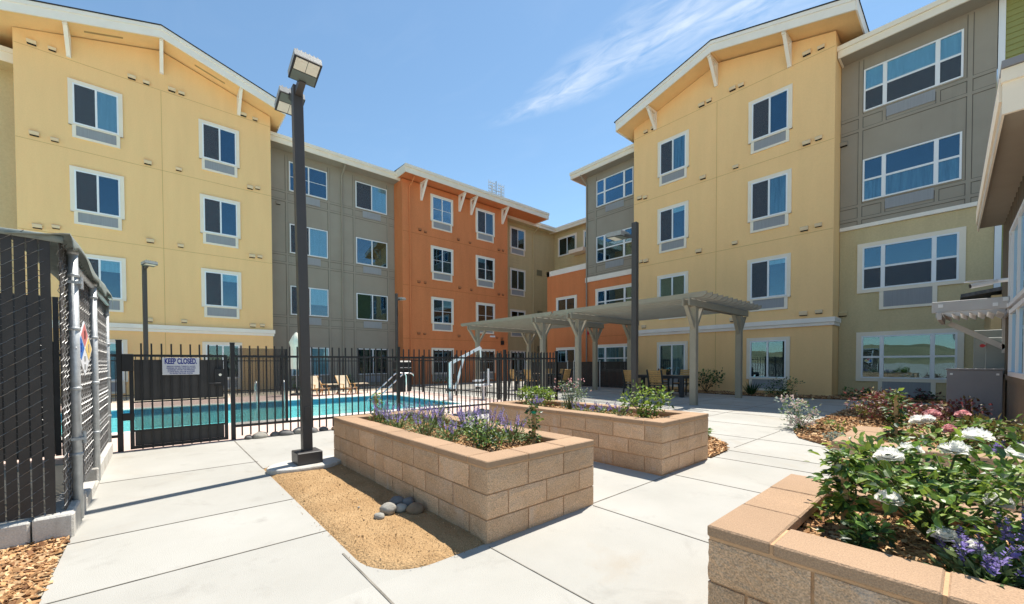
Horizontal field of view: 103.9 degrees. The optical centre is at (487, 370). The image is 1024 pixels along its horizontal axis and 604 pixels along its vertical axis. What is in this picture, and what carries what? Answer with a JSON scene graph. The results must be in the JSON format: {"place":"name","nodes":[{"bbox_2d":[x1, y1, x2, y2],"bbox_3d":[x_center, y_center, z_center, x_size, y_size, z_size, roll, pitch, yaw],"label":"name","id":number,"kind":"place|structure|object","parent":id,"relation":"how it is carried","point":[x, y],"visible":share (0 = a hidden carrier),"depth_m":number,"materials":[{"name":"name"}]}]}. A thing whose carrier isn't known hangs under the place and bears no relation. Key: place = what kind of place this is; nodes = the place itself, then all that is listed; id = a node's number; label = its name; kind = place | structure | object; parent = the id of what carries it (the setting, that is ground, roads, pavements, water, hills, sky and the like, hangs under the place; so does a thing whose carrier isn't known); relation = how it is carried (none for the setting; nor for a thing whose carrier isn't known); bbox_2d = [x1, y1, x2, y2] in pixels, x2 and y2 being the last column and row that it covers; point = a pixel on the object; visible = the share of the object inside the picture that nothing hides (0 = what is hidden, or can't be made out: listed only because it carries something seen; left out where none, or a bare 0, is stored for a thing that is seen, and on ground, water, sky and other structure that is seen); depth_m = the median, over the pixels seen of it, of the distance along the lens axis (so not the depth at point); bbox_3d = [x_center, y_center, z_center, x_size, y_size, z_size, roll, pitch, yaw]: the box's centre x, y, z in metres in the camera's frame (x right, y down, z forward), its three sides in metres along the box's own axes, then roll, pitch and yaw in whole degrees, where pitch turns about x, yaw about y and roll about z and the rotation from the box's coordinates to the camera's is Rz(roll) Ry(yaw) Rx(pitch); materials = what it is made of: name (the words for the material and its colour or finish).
{"place":"outdoors","nodes":[
{"label":"outdoors","id":0,"kind":"place"},
{"bbox_2d":[4,389,506,469],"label":"pool deck","id":1,"kind":"structure","parent":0,"point":[127,446],"depth_m":10.40,"materials":[{"name":"grey concrete"}]},
{"bbox_2d":[53,340,123,453],"bbox_3d":[-6.131,0.372,4.602,2.878,1.552,0.068,-1,1,-40],"label":"iron fence","id":2,"kind":"object","parent":1,"relation":"on","point":[120,425],"visible":0.25,"depth_m":5.47,"materials":[{"name":"black metal"}]},
{"bbox_2d":[121,343,228,449],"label":"pool gate","id":3,"kind":"structure","parent":1,"relation":"on","point":[148,380],"depth_m":5.88,"materials":[{"name":"black metal"}]},
{"bbox_2d":[162,358,199,374],"bbox_3d":[-4.509,-0.068,5.895,0.435,0.250,0.008,-1,1,-40],"label":"gate sign","id":4,"kind":"object","parent":3,"relation":"attached to","point":[180,366],"visible":1,"depth_m":5.89,"materials":[{"name":"silver metal"}]},
{"bbox_2d":[61,393,477,434],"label":"swimming pool","id":5,"kind":"structure","parent":1,"relation":"in","point":[147,416],"depth_m":11.67,"materials":[{"name":"liquid"}]},
{"bbox_2d":[230,343,555,439],"bbox_3d":[-1.056,0.274,8.813,7.808,1.552,0.086,-1,1,-40],"label":"iron fence","id":6,"kind":"object","parent":1,"relation":"on","point":[232,390],"visible":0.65,"depth_m":7.92,"materials":[{"name":"black metal"}]},
{"bbox_2d":[446,346,492,399],"bbox_3d":[-0.610,0.062,13.343,1.547,1.764,0.620,0,1,-4],"label":"pool lift","id":7,"kind":"object","parent":1,"relation":"on","point":[459,373],"visible":0.69,"depth_m":13.17,"materials":[{"name":"white metal"}]},
{"bbox_2d":[112,382,471,402],"bbox_3d":[-7.870,0.897,18.945,36.000,0.042,4.800,-1,1,-40],"label":"planting strip","id":8,"kind":"object","parent":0,"point":[236,395],"depth_m":16.97,"materials":[{"name":"brown soil"}]},
{"bbox_2d":[141,260,157,359],"bbox_3d":[-11.453,-1.350,13.544,0.640,4.662,0.345,0,1,30],"label":"lamp post","id":9,"kind":"object","parent":8,"relation":"on","point":[145,264],"visible":0.85,"depth_m":13.62,"materials":[{"name":"grey metal"}]},
{"bbox_2d":[110,355,394,402],"bbox_3d":[-9.980,0.209,14.137,14.698,1.552,0.058,-1,1,-40],"label":"iron fence","id":10,"kind":"object","parent":8,"relation":"on","point":[252,390],"visible":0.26,"depth_m":15.68,"materials":[{"name":"black metal"}]},
{"bbox_2d":[264,463,483,569],"bbox_3d":[-1.275,1.120,3.622,0.780,0.045,3.120,-1,1,-40],"label":"sandy bed","id":11,"kind":"object","parent":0,"point":[422,521],"visible":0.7,"depth_m":2.92,"materials":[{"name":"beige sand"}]},
{"bbox_2d":[266,48,340,475],"bbox_3d":[-2.157,-1.105,4.585,0.916,4.487,0.782,0,1,14],"label":"lamp post","id":12,"kind":"object","parent":11,"relation":"on","point":[304,69],"visible":0.87,"depth_m":4.54,"materials":[{"name":"metal"}]},
{"bbox_2d":[1,402,941,600],"bbox_3d":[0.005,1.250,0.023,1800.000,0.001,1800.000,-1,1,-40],"label":"terrain","id":13,"kind":"structure","parent":0,"point":[59,477],"depth_m":4.09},
{"bbox_2d":[0,535,69,603],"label":"bark mulch","id":14,"kind":"object","parent":13,"relation":"on","point":[27,569],"visible":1,"depth_m":2.31,"materials":[{"name":"brown wood"}]},
{"bbox_2d":[0,442,112,549],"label":"concrete curb","id":15,"kind":"structure","parent":13,"relation":"on","point":[60,522],"depth_m":2.73,"materials":[{"name":"grey concrete"}]},
{"bbox_2d":[0,227,112,521],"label":"chain link enclosure","id":16,"kind":"object","parent":15,"relation":"on","point":[30,388],"visible":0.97,"depth_m":2.74,"materials":[{"name":"metal"}]},
{"bbox_2d":[76,321,91,375],"bbox_3d":[-3.206,-0.177,3.186,0.010,0.430,0.430,-1,1,-34],"label":"hazard placard","id":17,"kind":"object","parent":16,"relation":"attached to","point":[85,349],"visible":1,"depth_m":3.18,"materials":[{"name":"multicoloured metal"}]},
{"bbox_2d":[0,0,1023,398],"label":"apartment building","id":18,"kind":"structure","parent":13,"relation":"on","point":[808,180],"depth_m":15.29,"materials":[{"name":"yellow paint"}]},
{"bbox_2d":[67,77,122,148],"bbox_3d":[-13.976,-9.150,14.306,1.405,1.990,0.060,-1,1,-40],"label":"window","id":19,"kind":"structure","parent":18,"relation":"in","point":[95,114],"depth_m":14.27,"materials":[{"name":"blue glass"}]},
{"bbox_2d":[69,165,124,230],"bbox_3d":[-13.965,-6.150,14.362,1.405,1.990,0.060,-1,1,-40],"label":"window","id":20,"kind":"structure","parent":18,"relation":"in","point":[97,199],"depth_m":14.33,"materials":[{"name":"glass"}]},
{"bbox_2d":[86,254,126,311],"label":"window","id":21,"kind":"structure","parent":18,"relation":"in","point":[111,271],"depth_m":14.65,"materials":[{"name":"blue glass"}]},
{"bbox_2d":[110,339,127,393],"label":"window","id":22,"kind":"structure","parent":18,"relation":"in","point":[112,341],"depth_m":14.70,"materials":[{"name":"white glass"}]},
{"bbox_2d":[198,118,239,177],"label":"window","id":23,"kind":"structure","parent":18,"relation":"in","point":[218,144],"depth_m":16.62,"materials":[{"name":"glass"}]},
{"bbox_2d":[200,193,240,248],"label":"window","id":24,"kind":"structure","parent":18,"relation":"in","point":[219,217],"depth_m":16.68,"materials":[{"name":"blue glass"}]},
{"bbox_2d":[201,268,241,318],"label":"window","id":25,"kind":"structure","parent":18,"relation":"in","point":[221,295],"depth_m":16.73,"materials":[{"name":"blue glass"}]},
{"bbox_2d":[202,342,242,388],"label":"window","id":26,"kind":"structure","parent":18,"relation":"in","point":[223,347],"depth_m":16.90,"materials":[{"name":"white plastic"}]},
{"bbox_2d":[289,161,326,206],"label":"window","id":27,"kind":"structure","parent":18,"relation":"in","point":[316,180],"depth_m":20.17,"materials":[{"name":"blue glass"}]},
{"bbox_2d":[289,224,327,265],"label":"window","id":28,"kind":"structure","parent":18,"relation":"in","point":[317,239],"depth_m":20.23,"materials":[{"name":"blue glass"}]},
{"bbox_2d":[290,285,328,324],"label":"window","id":29,"kind":"structure","parent":18,"relation":"in","point":[318,298],"depth_m":20.29,"materials":[{"name":"blue glass"}]},
{"bbox_2d":[291,348,328,383],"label":"window","id":30,"kind":"structure","parent":18,"relation":"in","point":[315,350],"depth_m":20.48,"materials":[{"name":"blue glass"}]},
{"bbox_2d":[355,181,386,221],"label":"window","id":31,"kind":"structure","parent":18,"relation":"in","point":[368,197],"depth_m":22.07,"materials":[{"name":"glass"}]},
{"bbox_2d":[356,237,386,274],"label":"window","id":32,"kind":"structure","parent":18,"relation":"in","point":[368,252],"depth_m":22.13,"materials":[{"name":"blue glass"}]},
{"bbox_2d":[356,293,387,328],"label":"window","id":33,"kind":"structure","parent":18,"relation":"in","point":[368,306],"depth_m":22.19,"materials":[{"name":"glass"}]},
{"bbox_2d":[359,349,386,381],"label":"window","id":34,"kind":"structure","parent":18,"relation":"in","point":[360,350],"depth_m":22.27,"materials":[{"name":"grey glass"}]},
{"bbox_2d":[430,193,452,232],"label":"window","id":35,"kind":"structure","parent":18,"relation":"in","point":[441,208],"depth_m":23.89,"materials":[{"name":"blue glass"}]},
{"bbox_2d":[431,348,453,380],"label":"window","id":36,"kind":"structure","parent":18,"relation":"in","point":[436,349],"depth_m":24.01,"materials":[{"name":"white glass"}]},
{"bbox_2d":[431,297,453,331],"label":"window","id":37,"kind":"structure","parent":18,"relation":"in","point":[442,309],"depth_m":23.99,"materials":[{"name":"glass"}]},
{"bbox_2d":[431,245,453,282],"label":"window","id":38,"kind":"structure","parent":18,"relation":"in","point":[442,269],"depth_m":23.94,"materials":[{"name":"glass"}]},
{"bbox_2d":[475,208,494,242],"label":"window","id":39,"kind":"structure","parent":18,"relation":"in","point":[484,220],"depth_m":26.00,"materials":[{"name":"glass"}]},
{"bbox_2d":[476,302,494,333],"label":"window","id":40,"kind":"structure","parent":18,"relation":"in","point":[484,311],"depth_m":26.10,"materials":[{"name":"glass"}]},
{"bbox_2d":[476,255,494,288],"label":"window","id":41,"kind":"structure","parent":18,"relation":"in","point":[485,266],"depth_m":26.06,"materials":[{"name":"glass"}]},
{"bbox_2d":[509,267,525,296],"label":"window","id":42,"kind":"structure","parent":18,"relation":"in","point":[517,277],"depth_m":29.43,"materials":[{"name":"glass"}]},
{"bbox_2d":[509,226,525,256],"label":"window","id":43,"kind":"structure","parent":18,"relation":"in","point":[517,236],"depth_m":29.37,"materials":[{"name":"glass"}]},
{"bbox_2d":[558,232,576,256],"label":"window","id":44,"kind":"structure","parent":18,"relation":"in","point":[569,242],"depth_m":31.04,"materials":[{"name":"glass"}]},
{"bbox_2d":[598,343,626,370],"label":"window","id":45,"kind":"structure","parent":18,"relation":"in","point":[606,352],"depth_m":21.16,"materials":[{"name":"white plastic"}]},
{"bbox_2d":[595,283,630,304],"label":"window","id":46,"kind":"structure","parent":18,"relation":"in","point":[619,293],"depth_m":21.06,"materials":[{"name":"glass"}]},
{"bbox_2d":[596,227,631,268],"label":"window","id":47,"kind":"structure","parent":18,"relation":"in","point":[606,249],"depth_m":21.04,"materials":[{"name":"glass"}]},
{"bbox_2d":[596,166,633,211],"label":"window","id":48,"kind":"structure","parent":18,"relation":"in","point":[620,185],"depth_m":20.86,"materials":[{"name":"blue glass"}]},
{"bbox_2d":[657,341,687,386],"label":"window","id":49,"kind":"structure","parent":18,"relation":"in","point":[673,356],"depth_m":17.72,"materials":[{"name":"white glass"}]},
{"bbox_2d":[657,271,688,319],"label":"window","id":50,"kind":"structure","parent":18,"relation":"in","point":[675,283],"depth_m":17.67,"materials":[{"name":"green glass"}]},
{"bbox_2d":[657,200,688,253],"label":"window","id":51,"kind":"structure","parent":18,"relation":"in","point":[673,220],"depth_m":17.63,"materials":[{"name":"glass"}]},
{"bbox_2d":[657,129,688,186],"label":"window","id":52,"kind":"structure","parent":18,"relation":"in","point":[673,152],"depth_m":17.57,"materials":[{"name":"glass"}]},
{"bbox_2d":[746,336,789,390],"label":"window","id":53,"kind":"structure","parent":18,"relation":"in","point":[767,358],"depth_m":14.96,"materials":[{"name":"glass"}]},
{"bbox_2d":[747,253,790,311],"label":"window","id":54,"kind":"structure","parent":18,"relation":"in","point":[768,278],"depth_m":14.89,"materials":[{"name":"glass"}]},
{"bbox_2d":[748,168,791,233],"bbox_3d":[10.445,-6.252,14.874,0.060,1.990,1.370,-1,1,-40],"label":"window","id":55,"kind":"structure","parent":18,"relation":"in","point":[770,196],"depth_m":14.84,"materials":[{"name":"glass"}]},
{"bbox_2d":[748,83,792,154],"bbox_3d":[10.434,-9.251,14.818,0.060,1.990,1.370,-1,1,-40],"label":"window","id":56,"kind":"structure","parent":18,"relation":"in","point":[770,115],"depth_m":14.78,"materials":[{"name":"glass"}]},
{"bbox_2d":[856,328,963,398],"bbox_3d":[13.449,-0.170,12.875,0.060,2.260,2.390,-1,1,-40],"label":"window","id":57,"kind":"structure","parent":18,"relation":"in","point":[910,360],"depth_m":12.82,"materials":[{"name":"glass"}]},
{"bbox_2d":[857,226,965,309],"bbox_3d":[13.437,-3.164,12.820,0.060,2.270,2.390,-1,1,-40],"label":"window","id":58,"kind":"structure","parent":18,"relation":"in","point":[907,271],"depth_m":12.74,"materials":[{"name":"glass"}]},
{"bbox_2d":[862,131,961,208],"bbox_3d":[13.403,-6.218,12.744,0.060,1.800,2.170,-1,1,-40],"label":"window","id":59,"kind":"structure","parent":18,"relation":"in","point":[937,161],"depth_m":12.68,"materials":[{"name":"glass"}]},
{"bbox_2d":[863,29,963,116],"bbox_3d":[13.391,-9.218,12.688,0.060,1.800,2.170,-1,1,-40],"label":"window","id":60,"kind":"structure","parent":18,"relation":"in","point":[938,62],"depth_m":12.61,"materials":[{"name":"glass"}]},
{"bbox_2d":[39,379,942,603],"bbox_3d":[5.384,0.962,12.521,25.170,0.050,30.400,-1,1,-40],"label":"concrete paving","id":61,"kind":"structure","parent":0,"point":[594,554],"depth_m":2.76,"materials":[{"name":"grey concrete"}]},
{"bbox_2d":[333,410,593,543],"bbox_3d":[-0.493,0.863,4.129,1.190,0.588,2.959,-1,1,-40],"label":"block planter","id":62,"kind":"object","parent":61,"relation":"on","point":[485,497],"visible":0.7,"depth_m":3.08,"materials":[{"name":"concrete"}]},
{"bbox_2d":[373,417,537,451],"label":"bark mulch","id":63,"kind":"object","parent":62,"relation":"in","point":[502,446],"visible":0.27,"depth_m":3.66,"materials":[{"name":"brown wood"}]},
{"bbox_2d":[406,402,443,435],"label":"salvia plant","id":64,"kind":"object","parent":63,"relation":"on","point":[425,429],"visible":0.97,"depth_m":3.93,"materials":[{"name":"purple plant"}]},
{"bbox_2d":[431,417,468,442],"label":"salvia plant","id":65,"kind":"object","parent":63,"relation":"on","point":[452,434],"visible":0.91,"depth_m":3.63,"materials":[{"name":"purple plant"}]},
{"bbox_2d":[498,410,529,442],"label":"salvia plant","id":66,"kind":"object","parent":63,"relation":"on","point":[516,435],"visible":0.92,"depth_m":3.59,"materials":[{"name":"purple plant"}]},
{"bbox_2d":[459,414,510,448],"bbox_3d":[-0.074,0.523,3.377,0.424,0.306,0.618,-1,1,-40],"label":"rounded shrub","id":67,"kind":"object","parent":62,"relation":"on","point":[481,437],"visible":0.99,"depth_m":3.34,"materials":[{"name":"green plant"}]},
{"bbox_2d":[467,405,505,438],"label":"salvia plant","id":68,"kind":"object","parent":62,"relation":"in","point":[490,417],"visible":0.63,"depth_m":3.76,"materials":[{"name":"purple plant"}]},
{"bbox_2d":[524,400,543,444],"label":"climbing vine","id":69,"kind":"object","parent":62,"relation":"in","point":[534,427],"visible":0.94,"depth_m":3.44,"materials":[{"name":"green plant"}]},
{"bbox_2d":[395,351,557,399],"bbox_3d":[-1.177,0.159,15.035,0.068,1.552,9.828,-1,1,-40],"label":"iron fence","id":70,"kind":"object","parent":61,"relation":"on","point":[422,377],"visible":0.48,"depth_m":13.33,"materials":[{"name":"black metal"}]},
{"bbox_2d":[461,311,607,393],"bbox_3d":[2.195,-0.689,18.196,4.460,3.086,5.650,-1,1,-40],"label":"pergola","id":71,"kind":"object","parent":61,"relation":"on","point":[541,325],"visible":0.73,"depth_m":17.70,"materials":[{"name":"grey wood"}]},
{"bbox_2d":[526,360,626,387],"bbox_3d":[4.326,0.134,20.460,0.070,1.320,6.661,-1,1,-40],"label":"slatted fence","id":72,"kind":"object","parent":61,"relation":"on","point":[613,376],"visible":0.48,"depth_m":19.17,"materials":[{"name":"metal"}]},
{"bbox_2d":[489,399,708,475],"bbox_3d":[1.369,0.817,5.651,1.179,0.607,2.847,-1,1,-40],"label":"block planter","id":73,"kind":"object","parent":61,"relation":"on","point":[670,441],"visible":0.64,"depth_m":4.65,"materials":[{"name":"concrete"}]},
{"bbox_2d":[514,385,556,405],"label":"bright green shrub","id":74,"kind":"object","parent":73,"relation":"on","point":[535,391],"visible":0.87,"depth_m":6.40,"materials":[{"name":"green plant"}]},
{"bbox_2d":[554,378,591,409],"bbox_3d":[1.221,0.348,5.792,0.583,0.514,0.568,0,1,18],"label":"pink sage","id":75,"kind":"object","parent":73,"relation":"in","point":[568,395],"visible":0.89,"depth_m":5.77,"materials":[{"name":"plant"}]},
{"bbox_2d":[617,380,674,417],"bbox_3d":[1.893,0.366,4.859,0.589,0.536,0.663,-1,1,-40],"label":"viburnum shrub","id":76,"kind":"object","parent":73,"relation":"on","point":[649,404],"visible":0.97,"depth_m":4.78,"materials":[{"name":"green plant"}]},
{"bbox_2d":[606,222,638,406],"bbox_3d":[3.403,-1.309,10.024,0.406,4.600,0.763,-1,1,-40],"label":"lamp post","id":77,"kind":"object","parent":61,"relation":"on","point":[618,235],"visible":0.91,"depth_m":9.75,"materials":[{"name":"brown metal"}]},
{"bbox_2d":[553,291,761,404],"bbox_3d":[5.727,-0.623,13.929,4.460,3.086,5.270,-1,1,-40],"label":"pergola","id":78,"kind":"object","parent":61,"relation":"on","point":[693,307],"visible":0.88,"depth_m":13.20,"materials":[{"name":"grey wood"}]},
{"bbox_2d":[707,474,1023,603],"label":"block planter","id":79,"kind":"object","parent":61,"relation":"on","point":[762,550],"visible":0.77,"depth_m":1.41,"materials":[{"name":"concrete"}]},
{"bbox_2d":[839,512,898,550],"bbox_3d":[1.424,0.619,1.508,0.184,0.171,0.168,-1,1,-40],"label":"ivy plant","id":80,"kind":"object","parent":79,"relation":"in","point":[850,536],"visible":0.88,"depth_m":1.50,"materials":[{"name":"green plant"}]},
{"bbox_2d":[797,504,1023,587],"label":"bark mulch","id":81,"kind":"object","parent":79,"relation":"in","point":[912,544],"visible":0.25,"depth_m":1.63,"materials":[{"name":"brown wood"}]},
{"bbox_2d":[801,448,896,539],"bbox_3d":[1.492,0.526,1.703,0.310,0.414,0.292,0,1,27],"label":"climbing vine","id":82,"kind":"object","parent":81,"relation":"on","point":[844,486],"visible":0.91,"depth_m":1.68,"materials":[{"name":"green plant"}]},
{"bbox_2d":[808,423,1023,562],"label":"white rose bush","id":83,"kind":"object","parent":81,"relation":"on","point":[983,492],"visible":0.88,"depth_m":1.48,"materials":[{"name":"green plant"}]},
{"bbox_2d":[915,525,1023,587],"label":"salvia plant","id":84,"kind":"object","parent":81,"relation":"on","point":[990,568],"visible":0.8,"depth_m":1.25,"materials":[{"name":"purple plant"}]},
{"bbox_2d":[969,497,1023,585],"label":"salvia plant","id":85,"kind":"object","parent":81,"relation":"on","point":[1019,537],"visible":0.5,"depth_m":1.32,"materials":[{"name":"green plant"}]},
{"bbox_2d":[831,426,1023,511],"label":"block planter","id":86,"kind":"object","parent":61,"relation":"on","point":[870,431],"visible":0.07,"depth_m":3.06,"materials":[{"name":"concrete"}]},
{"bbox_2d":[880,388,913,438],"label":"climbing vine","id":87,"kind":"object","parent":86,"relation":"in","point":[895,397],"visible":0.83,"depth_m":3.52,"materials":[{"name":"green plant"}]},
{"bbox_2d":[899,409,1011,452],"bbox_3d":[3.661,0.482,3.108,0.630,0.364,0.690,-1,1,-40],"label":"pink rose bush","id":88,"kind":"object","parent":86,"relation":"in","point":[929,415],"visible":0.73,"depth_m":3.09,"materials":[{"name":"green plant"}]},
{"bbox_2d":[973,413,1023,447],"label":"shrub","id":89,"kind":"object","parent":86,"relation":"in","point":[1001,430],"visible":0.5,"depth_m":2.90,"materials":[{"name":"green plant"}]},
{"bbox_2d":[960,53,1023,431],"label":"clubhouse","id":90,"kind":"structure","parent":61,"relation":"on","point":[1001,197],"depth_m":6.02,"materials":[{"name":"beige paint"}]},
{"bbox_2d":[932,296,1011,352],"bbox_3d":[9.164,-0.811,7.606,1.540,0.950,0.930,-1,1,-40],"label":"awning","id":91,"kind":"object","parent":90,"relation":"attached to","point":[983,308],"depth_m":7.40,"materials":[{"name":"grey paint"}]},
{"bbox_2d":[973,329,1001,367],"bbox_3d":[10.263,-0.391,8.217,0.300,0.880,0.380,-1,1,-40],"label":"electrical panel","id":92,"kind":"object","parent":90,"relation":"attached to","point":[978,356],"visible":0.26,"depth_m":8.19,"materials":[{"name":"grey metal"}]},
{"bbox_2d":[980,337,1004,373],"bbox_3d":[9.980,0.179,7.929,0.480,1.667,0.325,-1,1,-40],"label":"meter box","id":93,"kind":"object","parent":90,"relation":"attached to","point":[994,357],"visible":0.41,"depth_m":7.78,"materials":[{"name":"grey metal"}]},
{"bbox_2d":[1008,297,1023,379],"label":"window","id":94,"kind":"structure","parent":90,"relation":"in","point":[1016,313],"depth_m":6.00,"materials":[{"name":"glass"}]},
{"bbox_2d":[1008,200,1023,306],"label":"window","id":95,"kind":"structure","parent":90,"relation":"in","point":[1016,233],"depth_m":6.26,"materials":[{"name":"glass"}]},
{"bbox_2d":[38,0,997,227],"label":"sky","id":96,"kind":"structure","parent":0,"point":[522,96],"materials":[{"name":"blue"}]},
{"bbox_2d":[638,387,945,402],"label":"bark mulch","id":97,"kind":"object","parent":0,"point":[795,395],"visible":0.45,"depth_m":13.69,"materials":[{"name":"brown wood"}]},
{"bbox_2d":[793,403,1005,450],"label":"bark mulch","id":98,"kind":"object","parent":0,"point":[847,416],"visible":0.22,"depth_m":7.49,"materials":[{"name":"brown wood"}]},
{"bbox_2d":[776,392,821,430],"bbox_3d":[5.501,0.716,7.088,0.698,0.697,0.893,0,1,13],"label":"gaura plant","id":99,"kind":"object","parent":98,"relation":"on","point":[798,419],"visible":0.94,"depth_m":7.03,"materials":[{"name":"green plant"}]},
{"bbox_2d":[843,386,951,421],"bbox_3d":[7.811,0.674,7.678,1.511,0.734,1.462,0,1,-9],"label":"barberry shrub","id":100,"kind":"object","parent":98,"relation":"on","point":[879,395],"visible":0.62,"depth_m":7.77,"materials":[{"name":"red plant"}]},
{"bbox_2d":[906,395,997,424],"bbox_3d":[8.321,0.717,7.243,1.355,0.586,1.131,-1,1,-40],"label":"barberry shrub","id":101,"kind":"object","parent":98,"relation":"on","point":[970,402],"visible":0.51,"depth_m":7.17,"materials":[{"name":"red plant"}]},
{"bbox_2d":[945,368,1004,422],"bbox_3d":[9.382,0.484,7.734,0.440,1.055,0.720,-1,1,-40],"label":"utility cabinet","id":102,"kind":"object","parent":98,"relation":"on","point":[984,385],"visible":0.84,"depth_m":7.57,"materials":[{"name":"grey metal"}]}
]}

